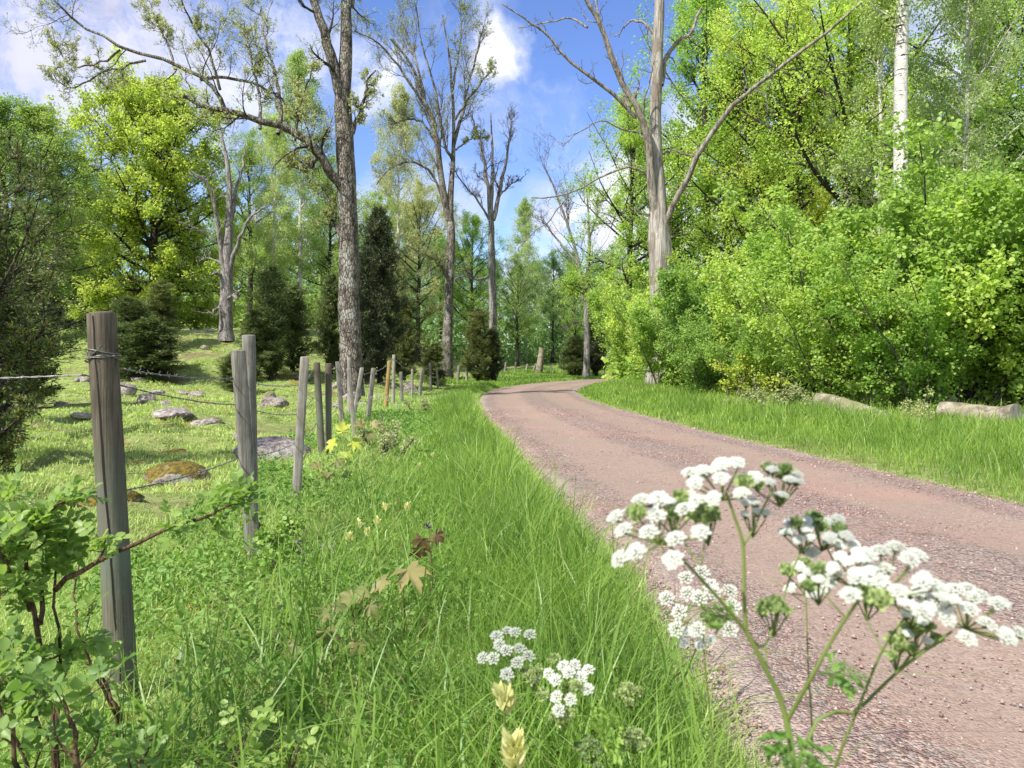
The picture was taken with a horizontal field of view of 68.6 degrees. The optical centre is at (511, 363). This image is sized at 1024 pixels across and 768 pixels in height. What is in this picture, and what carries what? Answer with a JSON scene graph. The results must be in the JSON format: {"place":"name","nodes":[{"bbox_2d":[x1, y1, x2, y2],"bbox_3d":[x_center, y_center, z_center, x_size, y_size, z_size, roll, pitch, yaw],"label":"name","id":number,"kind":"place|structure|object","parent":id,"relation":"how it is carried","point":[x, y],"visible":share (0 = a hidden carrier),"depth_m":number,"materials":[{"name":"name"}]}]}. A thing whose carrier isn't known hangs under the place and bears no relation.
{"place":"outdoors","nodes":[
{"label":"outdoors","id":0,"kind":"place"},
{"bbox_2d":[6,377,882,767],"bbox_3d":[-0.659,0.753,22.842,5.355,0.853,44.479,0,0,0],"label":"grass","id":1,"kind":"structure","parent":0,"point":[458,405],"depth_m":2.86,"materials":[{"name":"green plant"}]},
{"bbox_2d":[477,626,653,767],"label":"cow parsley","id":2,"kind":"object","parent":1,"relation":"on","point":[530,675],"visible":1,"depth_m":1.00,"materials":[{"name":"white plant"}]},
{"bbox_2d":[0,324,1023,767],"bbox_3d":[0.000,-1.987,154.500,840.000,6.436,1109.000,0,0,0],"label":"ground","id":3,"kind":"structure","parent":0,"point":[266,424],"depth_m":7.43,"materials":[{"name":"green plant"}]},
{"bbox_2d":[0,195,81,427],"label":"juniper","id":4,"kind":"object","parent":3,"relation":"on","point":[56,250],"visible":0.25,"depth_m":9.67,"materials":[{"name":"green plant"}]},
{"bbox_2d":[0,265,86,407],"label":"juniper","id":5,"kind":"object","parent":3,"relation":"on","point":[53,388],"visible":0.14,"depth_m":17.22,"materials":[{"name":"green plant"}]},
{"bbox_2d":[0,124,88,473],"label":"juniper","id":6,"kind":"object","parent":3,"relation":"on","point":[16,353],"visible":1,"depth_m":6.98,"materials":[{"name":"green plant"}]},
{"bbox_2d":[0,102,115,318],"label":"birch tree","id":7,"kind":"object","parent":3,"relation":"on","point":[47,118],"visible":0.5,"depth_m":32.83,"materials":[{"name":"green plant"}]},
{"bbox_2d":[0,91,151,339],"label":"broadleaf tree","id":8,"kind":"object","parent":3,"relation":"on","point":[6,103],"visible":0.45,"depth_m":31.78,"materials":[{"name":"green plant"}]},
{"bbox_2d":[51,565,124,750],"bbox_3d":[-1.170,0.783,2.062,0.211,0.550,0.155,0,0,34],"label":"rose bush","id":9,"kind":"object","parent":3,"relation":"on","point":[88,598],"visible":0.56,"depth_m":2.05,"materials":[{"name":"green plant"}]},
{"bbox_2d":[0,636,176,767],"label":"rose bush","id":10,"kind":"object","parent":3,"relation":"on","point":[38,679],"visible":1,"depth_m":1.37,"materials":[{"name":"green plant"}]},
{"bbox_2d":[86,311,137,703],"bbox_3d":[-1.294,0.533,2.437,0.167,1.408,0.093,0,0,0],"label":"fence post","id":11,"kind":"object","parent":3,"relation":"on","point":[109,455],"visible":0.82,"depth_m":2.40,"materials":[{"name":"grey wood"}]},
{"bbox_2d":[15,44,259,330],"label":"oak tree","id":12,"kind":"object","parent":3,"relation":"on","point":[165,131],"visible":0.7,"depth_m":40.47,"materials":[{"name":"green plant"}]},
{"bbox_2d":[0,463,274,767],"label":"rose bush","id":13,"kind":"object","parent":3,"relation":"on","point":[62,538],"visible":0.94,"depth_m":1.75,"materials":[{"name":"green plant"}]},
{"bbox_2d":[82,317,194,380],"bbox_3d":[-12.398,-0.474,25.561,3.482,2.314,2.516,0,0,6],"label":"juniper","id":14,"kind":"object","parent":3,"relation":"on","point":[146,334],"visible":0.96,"depth_m":25.21,"materials":[{"name":"green plant"}]},
{"bbox_2d":[109,294,177,376],"bbox_3d":[-13.390,-0.939,26.352,2.962,3.030,3.004,0,0,41],"label":"juniper","id":15,"kind":"object","parent":3,"relation":"on","point":[130,310],"visible":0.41,"depth_m":26.13,"materials":[{"name":"green plant"}]},
{"bbox_2d":[143,279,185,345],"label":"juniper","id":16,"kind":"object","parent":3,"relation":"on","point":[161,309],"visible":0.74,"depth_m":30.77,"materials":[{"name":"green plant"}]},
{"bbox_2d":[13,212,338,327],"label":"woodland","id":17,"kind":"object","parent":3,"relation":"on","point":[308,301],"visible":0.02,"depth_m":68.29,"materials":[{"name":"green plant"}]},
{"bbox_2d":[143,461,211,486],"bbox_3d":[-3.138,1.054,7.041,0.601,0.300,0.561,0,0,0],"label":"boulder","id":18,"kind":"object","parent":3,"relation":"on","point":[162,472],"visible":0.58,"depth_m":6.87,"materials":[{"name":"stone"}]},
{"bbox_2d":[1,0,384,396],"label":"tree","id":19,"kind":"object","parent":3,"relation":"on","point":[343,179],"visible":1,"depth_m":22.66,"materials":[{"name":"grey plant"}]},
{"bbox_2d":[176,122,275,340],"bbox_3d":[-12.174,-5.810,32.752,4.331,9.706,3.768,0,0,0],"label":"dead tree","id":20,"kind":"object","parent":3,"relation":"on","point":[227,253],"visible":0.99,"depth_m":32.80,"materials":[{"name":"grey wood"}]},
{"bbox_2d":[0,329,469,767],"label":"pasture grass","id":21,"kind":"structure","parent":3,"relation":"on","point":[50,447],"depth_m":7.81,"materials":[{"name":"green plant"}]},
{"bbox_2d":[230,350,260,559],"bbox_3d":[-1.440,0.568,4.077,0.177,1.288,0.088,0,0,-12],"label":"fence post","id":22,"kind":"object","parent":3,"relation":"on","point":[242,412],"visible":0.69,"depth_m":4.05,"materials":[{"name":"grey wood"}]},
{"bbox_2d":[173,698,318,767],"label":"rose bush","id":23,"kind":"object","parent":3,"relation":"on","point":[252,745],"visible":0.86,"depth_m":1.72,"materials":[{"name":"green plant"}]},
{"bbox_2d":[242,335,257,539],"bbox_3d":[-1.510,0.531,4.327,0.111,1.400,0.083,0,0,34],"label":"fence post","id":24,"kind":"object","parent":3,"relation":"on","point":[249,344],"visible":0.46,"depth_m":4.31,"materials":[{"name":"grey wood"}]},
{"bbox_2d":[230,308,277,380],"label":"juniper","id":25,"kind":"object","parent":3,"relation":"on","point":[253,328],"visible":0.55,"depth_m":26.75,"materials":[{"name":"green plant"}]},
{"bbox_2d":[197,122,314,325],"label":"broadleaf tree","id":26,"kind":"object","parent":3,"relation":"on","point":[242,260],"visible":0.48,"depth_m":55.85,"materials":[{"name":"green plant"}]},
{"bbox_2d":[232,436,310,463],"bbox_3d":[-2.677,1.000,8.360,0.849,0.380,0.762,0,0,0],"label":"boulder","id":27,"kind":"object","parent":3,"relation":"on","point":[265,445],"visible":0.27,"depth_m":8.17,"materials":[{"name":"stone"}]},
{"bbox_2d":[249,261,294,379],"bbox_3d":[-8.835,-1.562,27.576,1.761,4.517,2.437,0,0,-26],"label":"juniper","id":28,"kind":"object","parent":3,"relation":"on","point":[267,293],"visible":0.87,"depth_m":27.27,"materials":[{"name":"green plant"}]},
{"bbox_2d":[239,107,307,287],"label":"birch tree","id":29,"kind":"object","parent":3,"relation":"on","point":[280,144],"visible":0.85,"depth_m":45.69,"materials":[{"name":"green plant"}]},
{"bbox_2d":[241,507,309,577],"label":"climbing bush","id":30,"kind":"object","parent":3,"relation":"on","point":[285,523],"visible":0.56,"depth_m":4.00,"materials":[{"name":"green plant"}]},
{"bbox_2d":[254,46,335,323],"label":"birch tree","id":31,"kind":"object","parent":3,"relation":"on","point":[296,61],"visible":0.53,"depth_m":49.79,"materials":[{"name":"green plant"}]},
{"bbox_2d":[275,283,321,371],"bbox_3d":[-8.565,-1.379,29.116,2.506,3.526,2.542,0,0,33],"label":"juniper","id":32,"kind":"object","parent":3,"relation":"on","point":[295,339],"visible":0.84,"depth_m":28.76,"materials":[{"name":"green plant"}]},
{"bbox_2d":[292,356,308,499],"bbox_3d":[-1.668,0.568,5.889,0.160,1.254,0.092,0,0,0],"label":"fence post","id":33,"kind":"object","parent":3,"relation":"on","point":[300,425],"visible":0.91,"depth_m":5.86,"materials":[{"name":"grey wood"}]},
{"bbox_2d":[313,362,324,455],"bbox_3d":[-2.145,0.577,8.372,0.139,1.192,0.079,0,0,-11],"label":"fence post","id":34,"kind":"object","parent":3,"relation":"on","point":[319,409],"visible":0.87,"depth_m":8.34,"materials":[{"name":"grey wood"}]},
{"bbox_2d":[304,270,339,373],"bbox_3d":[-7.415,-1.672,31.018,2.205,4.407,1.594,0,0,-43],"label":"juniper","id":35,"kind":"object","parent":3,"relation":"on","point":[329,335],"visible":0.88,"depth_m":30.72,"materials":[{"name":"green plant"}]},
{"bbox_2d":[284,602,369,690],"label":"maple seedling","id":36,"kind":"object","parent":3,"relation":"on","point":[337,609],"visible":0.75,"depth_m":2.47,"materials":[{"name":"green plant"}]},
{"bbox_2d":[325,363,331,456],"bbox_3d":[-2.085,0.581,8.506,0.082,1.179,0.081,0,0,0],"label":"fence post","id":37,"kind":"object","parent":3,"relation":"on","point":[328,401],"visible":0.74,"depth_m":8.48,"materials":[{"name":"grey wood"}]},
{"bbox_2d":[285,154,388,316],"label":"broadleaf tree","id":38,"kind":"object","parent":3,"relation":"on","point":[329,258],"visible":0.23,"depth_m":59.70,"materials":[{"name":"green plant"}]},
{"bbox_2d":[0,407,695,767],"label":"herbs","id":39,"kind":"object","parent":3,"relation":"on","point":[196,559],"visible":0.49,"depth_m":3.20,"materials":[{"name":"green plant"}]},
{"bbox_2d":[318,589,384,639],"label":"maple seedling","id":40,"kind":"object","parent":3,"relation":"on","point":[369,609],"visible":0.69,"depth_m":2.71,"materials":[{"name":"green plant"}]},
{"bbox_2d":[327,190,413,285],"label":"broadleaf tree","id":41,"kind":"object","parent":3,"relation":"on","point":[379,200],"visible":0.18,"depth_m":57.83,"materials":[{"name":"green plant"}]},
{"bbox_2d":[359,244,396,384],"bbox_3d":[-5.532,-1.892,28.886,2.279,5.510,2.311,0,0,41],"label":"juniper","id":42,"kind":"object","parent":3,"relation":"on","point":[371,294],"visible":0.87,"depth_m":28.74,"materials":[{"name":"green plant"}]},
{"bbox_2d":[358,203,414,384],"bbox_3d":[-5.366,-2.774,29.963,2.181,7.492,3.017,0,0,39],"label":"juniper","id":43,"kind":"object","parent":3,"relation":"on","point":[379,237],"visible":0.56,"depth_m":29.77,"materials":[{"name":"green plant"}]},
{"bbox_2d":[351,561,430,656],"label":"maple seedling","id":44,"kind":"object","parent":3,"relation":"on","point":[412,570],"visible":0.81,"depth_m":2.75,"materials":[{"name":"beige plant"}]},
{"bbox_2d":[362,78,442,294],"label":"birch tree","id":45,"kind":"object","parent":3,"relation":"on","point":[404,96],"visible":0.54,"depth_m":61.90,"materials":[{"name":"green plant"}]},
{"bbox_2d":[388,295,428,380],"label":"juniper","id":46,"kind":"object","parent":3,"relation":"on","point":[404,352],"visible":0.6,"depth_m":33.82,"materials":[{"name":"green plant"}]},
{"bbox_2d":[326,0,498,378],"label":"forked tree","id":47,"kind":"object","parent":3,"relation":"on","point":[447,201],"visible":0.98,"depth_m":44.71,"materials":[{"name":"grey plant"}]},
{"bbox_2d":[193,195,647,364],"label":"woodland","id":48,"kind":"object","parent":3,"relation":"on","point":[531,349],"visible":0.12,"depth_m":86.40,"materials":[{"name":"green plant"}]},
{"bbox_2d":[409,528,444,611],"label":"maple seedling","id":49,"kind":"object","parent":3,"relation":"on","point":[418,541],"visible":0.88,"depth_m":3.20,"materials":[{"name":"brown plant"}]},
{"bbox_2d":[386,175,472,360],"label":"broadleaf tree","id":50,"kind":"object","parent":3,"relation":"on","point":[418,205],"visible":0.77,"depth_m":55.90,"materials":[{"name":"green plant"}]},
{"bbox_2d":[415,343,458,385],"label":"juniper","id":51,"kind":"object","parent":3,"relation":"on","point":[435,351],"visible":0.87,"depth_m":33.85,"materials":[{"name":"green plant"}]},
{"bbox_2d":[408,234,467,346],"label":"broadleaf tree","id":52,"kind":"object","parent":3,"relation":"on","point":[443,239],"visible":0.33,"depth_m":71.55,"materials":[{"name":"green plant"}]},
{"bbox_2d":[433,201,507,365],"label":"broadleaf tree","id":53,"kind":"object","parent":3,"relation":"on","point":[463,253],"visible":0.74,"depth_m":65.61,"materials":[{"name":"green plant"}]},
{"bbox_2d":[458,306,501,380],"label":"juniper","id":54,"kind":"object","parent":3,"relation":"on","point":[474,337],"visible":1,"depth_m":41.70,"materials":[{"name":"green plant"}]},
{"bbox_2d":[448,96,529,377],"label":"bare tree","id":55,"kind":"object","parent":3,"relation":"on","point":[491,215],"visible":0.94,"depth_m":47.83,"materials":[{"name":"grey plant"}]},
{"bbox_2d":[0,445,998,767],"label":"sedge","id":56,"kind":"object","parent":3,"relation":"on","point":[304,683],"visible":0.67,"depth_m":2.24,"materials":[{"name":"green plant"}]},
{"bbox_2d":[491,678,518,767],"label":"yellow flower","id":57,"kind":"object","parent":3,"relation":"on","point":[505,698],"visible":0.98,"depth_m":1.05,"materials":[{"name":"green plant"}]},
{"bbox_2d":[499,726,527,767],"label":"yellow flower","id":58,"kind":"object","parent":3,"relation":"on","point":[513,748],"visible":1,"depth_m":0.97,"materials":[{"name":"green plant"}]},
{"bbox_2d":[484,249,545,366],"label":"broadleaf tree","id":59,"kind":"object","parent":3,"relation":"on","point":[517,268],"visible":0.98,"depth_m":67.63,"materials":[{"name":"green plant"}]},
{"bbox_2d":[502,196,554,363],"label":"birch tree","id":60,"kind":"object","parent":3,"relation":"on","point":[527,224],"visible":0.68,"depth_m":73.73,"materials":[{"name":"green plant"}]},
{"bbox_2d":[532,249,581,362],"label":"broadleaf tree","id":61,"kind":"object","parent":3,"relation":"on","point":[555,263],"visible":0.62,"depth_m":77.87,"materials":[{"name":"green plant"}]},
{"bbox_2d":[542,259,595,347],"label":"broadleaf tree","id":62,"kind":"object","parent":3,"relation":"on","point":[574,330],"visible":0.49,"depth_m":69.89,"materials":[{"name":"green plant"}]},
{"bbox_2d":[519,122,625,376],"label":"bare tree","id":63,"kind":"object","parent":3,"relation":"on","point":[586,362],"visible":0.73,"depth_m":56.78,"materials":[{"name":"grey plant"}]},
{"bbox_2d":[555,335,592,375],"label":"juniper","id":64,"kind":"object","parent":3,"relation":"on","point":[574,345],"visible":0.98,"depth_m":58.68,"materials":[{"name":"green plant"}]},
{"bbox_2d":[581,308,609,375],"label":"juniper","id":65,"kind":"object","parent":3,"relation":"on","point":[596,355],"visible":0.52,"depth_m":59.70,"materials":[{"name":"green plant"}]},
{"bbox_2d":[583,281,646,380],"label":"hazel bush","id":66,"kind":"object","parent":3,"relation":"on","point":[596,311],"visible":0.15,"depth_m":41.74,"materials":[{"name":"green plant"}]},
{"bbox_2d":[596,258,691,377],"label":"hazel bush","id":67,"kind":"object","parent":3,"relation":"on","point":[616,313],"visible":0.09,"depth_m":35.48,"materials":[{"name":"green plant"}]},
{"bbox_2d":[551,84,743,377],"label":"broadleaf tree","id":68,"kind":"object","parent":3,"relation":"on","point":[631,144],"visible":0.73,"depth_m":43.37,"materials":[{"name":"green plant"}]},
{"bbox_2d":[591,253,752,386],"bbox_3d":[6.183,-1.299,26.617,4.766,4.990,5.524,0,0,43],"label":"hazel bush","id":69,"kind":"object","parent":3,"relation":"on","point":[646,337],"visible":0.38,"depth_m":26.84,"materials":[{"name":"green plant"}]},
{"bbox_2d":[501,0,882,384],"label":"dead oak","id":70,"kind":"object","parent":3,"relation":"on","point":[660,213],"visible":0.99,"depth_m":29.63,"materials":[{"name":"grey wood"}]},
{"bbox_2d":[658,565,741,767],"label":"cow parsley","id":71,"kind":"object","parent":3,"relation":"on","point":[696,629],"visible":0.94,"depth_m":0.91,"materials":[{"name":"white plant"}]},
{"bbox_2d":[631,257,769,389],"bbox_3d":[7.089,-1.137,25.868,5.268,4.778,6.502,0,0,43],"label":"hazel bush","id":72,"kind":"object","parent":3,"relation":"on","point":[684,302],"visible":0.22,"depth_m":24.55,"materials":[{"name":"green plant"}]},
{"bbox_2d":[626,245,780,380],"bbox_3d":[8.225,-1.839,30.491,6.628,6.112,5.719,0,0,35],"label":"hazel bush","id":73,"kind":"object","parent":3,"relation":"on","point":[633,270],"visible":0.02,"depth_m":30.52,"materials":[{"name":"green plant"}]},
{"bbox_2d":[654,309,760,393],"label":"hazel bush","id":74,"kind":"object","parent":3,"relation":"on","point":[702,374],"visible":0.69,"depth_m":22.20,"materials":[{"name":"green plant"}]},
{"bbox_2d":[577,0,841,290],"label":"broadleaf tree","id":75,"kind":"object","parent":3,"relation":"on","point":[685,22],"visible":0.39,"depth_m":44.70,"materials":[{"name":"green plant"}]},
{"bbox_2d":[708,339,792,400],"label":"sapling bush","id":76,"kind":"object","parent":3,"relation":"on","point":[745,370],"visible":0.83,"depth_m":17.93,"materials":[{"name":"green plant"}]},
{"bbox_2d":[666,0,841,278],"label":"broadleaf tree","id":77,"kind":"object","parent":3,"relation":"on","point":[742,232],"visible":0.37,"depth_m":41.74,"materials":[{"name":"green plant"}]},
{"bbox_2d":[702,298,839,395],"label":"hazel bush","id":78,"kind":"object","parent":3,"relation":"on","point":[756,352],"visible":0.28,"depth_m":18.18,"materials":[{"name":"green plant"}]},
{"bbox_2d":[606,457,947,767],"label":"cow parsley","id":79,"kind":"object","parent":3,"relation":"on","point":[684,503],"visible":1,"depth_m":0.59,"materials":[{"name":"white plant"}]},
{"bbox_2d":[752,369,814,410],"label":"bramble bush","id":80,"kind":"object","parent":3,"relation":"on","point":[793,394],"visible":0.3,"depth_m":15.60,"materials":[{"name":"green plant"}]},
{"bbox_2d":[694,230,875,390],"bbox_3d":[7.907,-1.374,22.136,6.497,5.108,7.029,0,0,-37],"label":"hazel bush","id":81,"kind":"object","parent":3,"relation":"on","point":[723,307],"visible":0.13,"depth_m":21.11,"materials":[{"name":"green plant"}]},
{"bbox_2d":[680,0,892,264],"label":"broadleaf tree","id":82,"kind":"object","parent":3,"relation":"on","point":[819,211],"visible":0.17,"depth_m":40.32,"materials":[{"name":"green plant"}]},
{"bbox_2d":[577,373,1023,503],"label":"grass","id":83,"kind":"structure","parent":3,"relation":"on","point":[830,423],"depth_m":10.78,"materials":[{"name":"green plant"}]},
{"bbox_2d":[765,557,836,760],"bbox_3d":[0.304,0.466,0.771,0.072,0.531,0.056,0,0,-39],"label":"cow parsley","id":84,"kind":"object","parent":3,"relation":"on","point":[802,563],"visible":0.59,"depth_m":0.76,"materials":[{"name":"white plant"}]},
{"bbox_2d":[720,205,884,391],"bbox_3d":[9.462,-1.508,19.908,7.369,5.415,5.971,0,0,21],"label":"hazel bush","id":85,"kind":"object","parent":3,"relation":"on","point":[757,245],"visible":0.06,"depth_m":19.69,"materials":[{"name":"green plant"}]},
{"bbox_2d":[598,38,1023,381],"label":"woodland","id":86,"kind":"object","parent":3,"relation":"on","point":[668,177],"visible":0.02,"depth_m":45.32,"materials":[{"name":"green plant"}]},
{"bbox_2d":[726,219,953,406],"bbox_3d":[7.179,-0.841,16.174,5.030,3.955,5.442,0,0,31],"label":"hazel bush","id":87,"kind":"object","parent":3,"relation":"on","point":[823,354],"visible":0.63,"depth_m":15.57,"materials":[{"name":"green plant"}]},
{"bbox_2d":[683,0,1023,260],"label":"broadleaf tree","id":88,"kind":"object","parent":3,"relation":"on","point":[834,15],"visible":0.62,"depth_m":34.94,"materials":[{"name":"green plant"}]},
{"bbox_2d":[744,167,976,392],"bbox_3d":[9.327,-1.875,19.689,6.228,6.112,7.218,0,0,13],"label":"hazel bush","id":89,"kind":"object","parent":3,"relation":"on","point":[792,224],"visible":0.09,"depth_m":18.91,"materials":[{"name":"green plant"}]},
{"bbox_2d":[707,102,1023,403],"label":"hazel bush","id":90,"kind":"object","parent":3,"relation":"on","point":[853,221],"visible":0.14,"depth_m":15.16,"materials":[{"name":"green plant"}]},
{"bbox_2d":[812,0,957,236],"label":"birch tree","id":91,"kind":"object","parent":3,"relation":"on","point":[856,98],"visible":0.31,"depth_m":33.98,"materials":[{"name":"green plant"}]},
{"bbox_2d":[827,0,949,195],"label":"birch tree","id":92,"kind":"object","parent":3,"relation":"on","point":[899,18],"visible":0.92,"depth_m":21.86,"materials":[{"name":"white plant"}]},
{"bbox_2d":[797,570,1023,767],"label":"cow parsley","id":93,"kind":"object","parent":3,"relation":"on","point":[912,628],"visible":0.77,"depth_m":0.63,"materials":[{"name":"white plant"}]},
{"bbox_2d":[798,159,1023,407],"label":"hazel bush","id":94,"kind":"object","parent":3,"relation":"on","point":[913,247],"visible":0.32,"depth_m":15.07,"materials":[{"name":"green plant"}]},
{"bbox_2d":[802,226,1023,410],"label":"hazel bush","id":95,"kind":"object","parent":3,"relation":"on","point":[921,352],"visible":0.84,"depth_m":14.36,"materials":[{"name":"green plant"}]},
{"bbox_2d":[817,175,1023,406],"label":"hazel bush","id":96,"kind":"object","parent":3,"relation":"on","point":[984,286],"visible":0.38,"depth_m":14.15,"materials":[{"name":"green plant"}]},
{"bbox_2d":[830,0,1023,201],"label":"broadleaf tree","id":97,"kind":"object","parent":3,"relation":"on","point":[1018,148],"visible":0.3,"depth_m":27.03,"materials":[{"name":"green plant"}]},
{"bbox_2d":[853,0,1023,217],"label":"broadleaf tree","id":98,"kind":"object","parent":3,"relation":"on","point":[1003,97],"visible":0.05,"depth_m":32.53,"materials":[{"name":"green plant"}]},
{"bbox_2d":[885,153,1023,405],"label":"hazel bush","id":99,"kind":"object","parent":3,"relation":"on","point":[987,191],"visible":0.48,"depth_m":13.84,"materials":[{"name":"green plant"}]},
{"bbox_2d":[908,0,1023,219],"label":"birch tree","id":100,"kind":"object","parent":3,"relation":"on","point":[966,104],"visible":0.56,"depth_m":23.76,"materials":[{"name":"green plant"}]},
{"bbox_2d":[936,402,1023,422],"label":"rock","id":101,"kind":"object","parent":3,"relation":"on","point":[1014,409],"visible":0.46,"depth_m":12.66,"materials":[{"name":"grey stone"}]},
{"bbox_2d":[0,0,1023,356],"label":"sky","id":102,"kind":"structure","parent":0,"point":[545,88],"materials":[{"name":"blue"}]},
{"bbox_2d":[406,363,620,384],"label":"grass","id":103,"kind":"structure","parent":0,"point":[557,375],"depth_m":53.48,"materials":[{"name":"green plant"}]},
{"bbox_2d":[479,379,1023,767],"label":"road","id":104,"kind":"structure","parent":0,"point":[992,729],"depth_m":3.77,"materials":[{"name":"gravel"}]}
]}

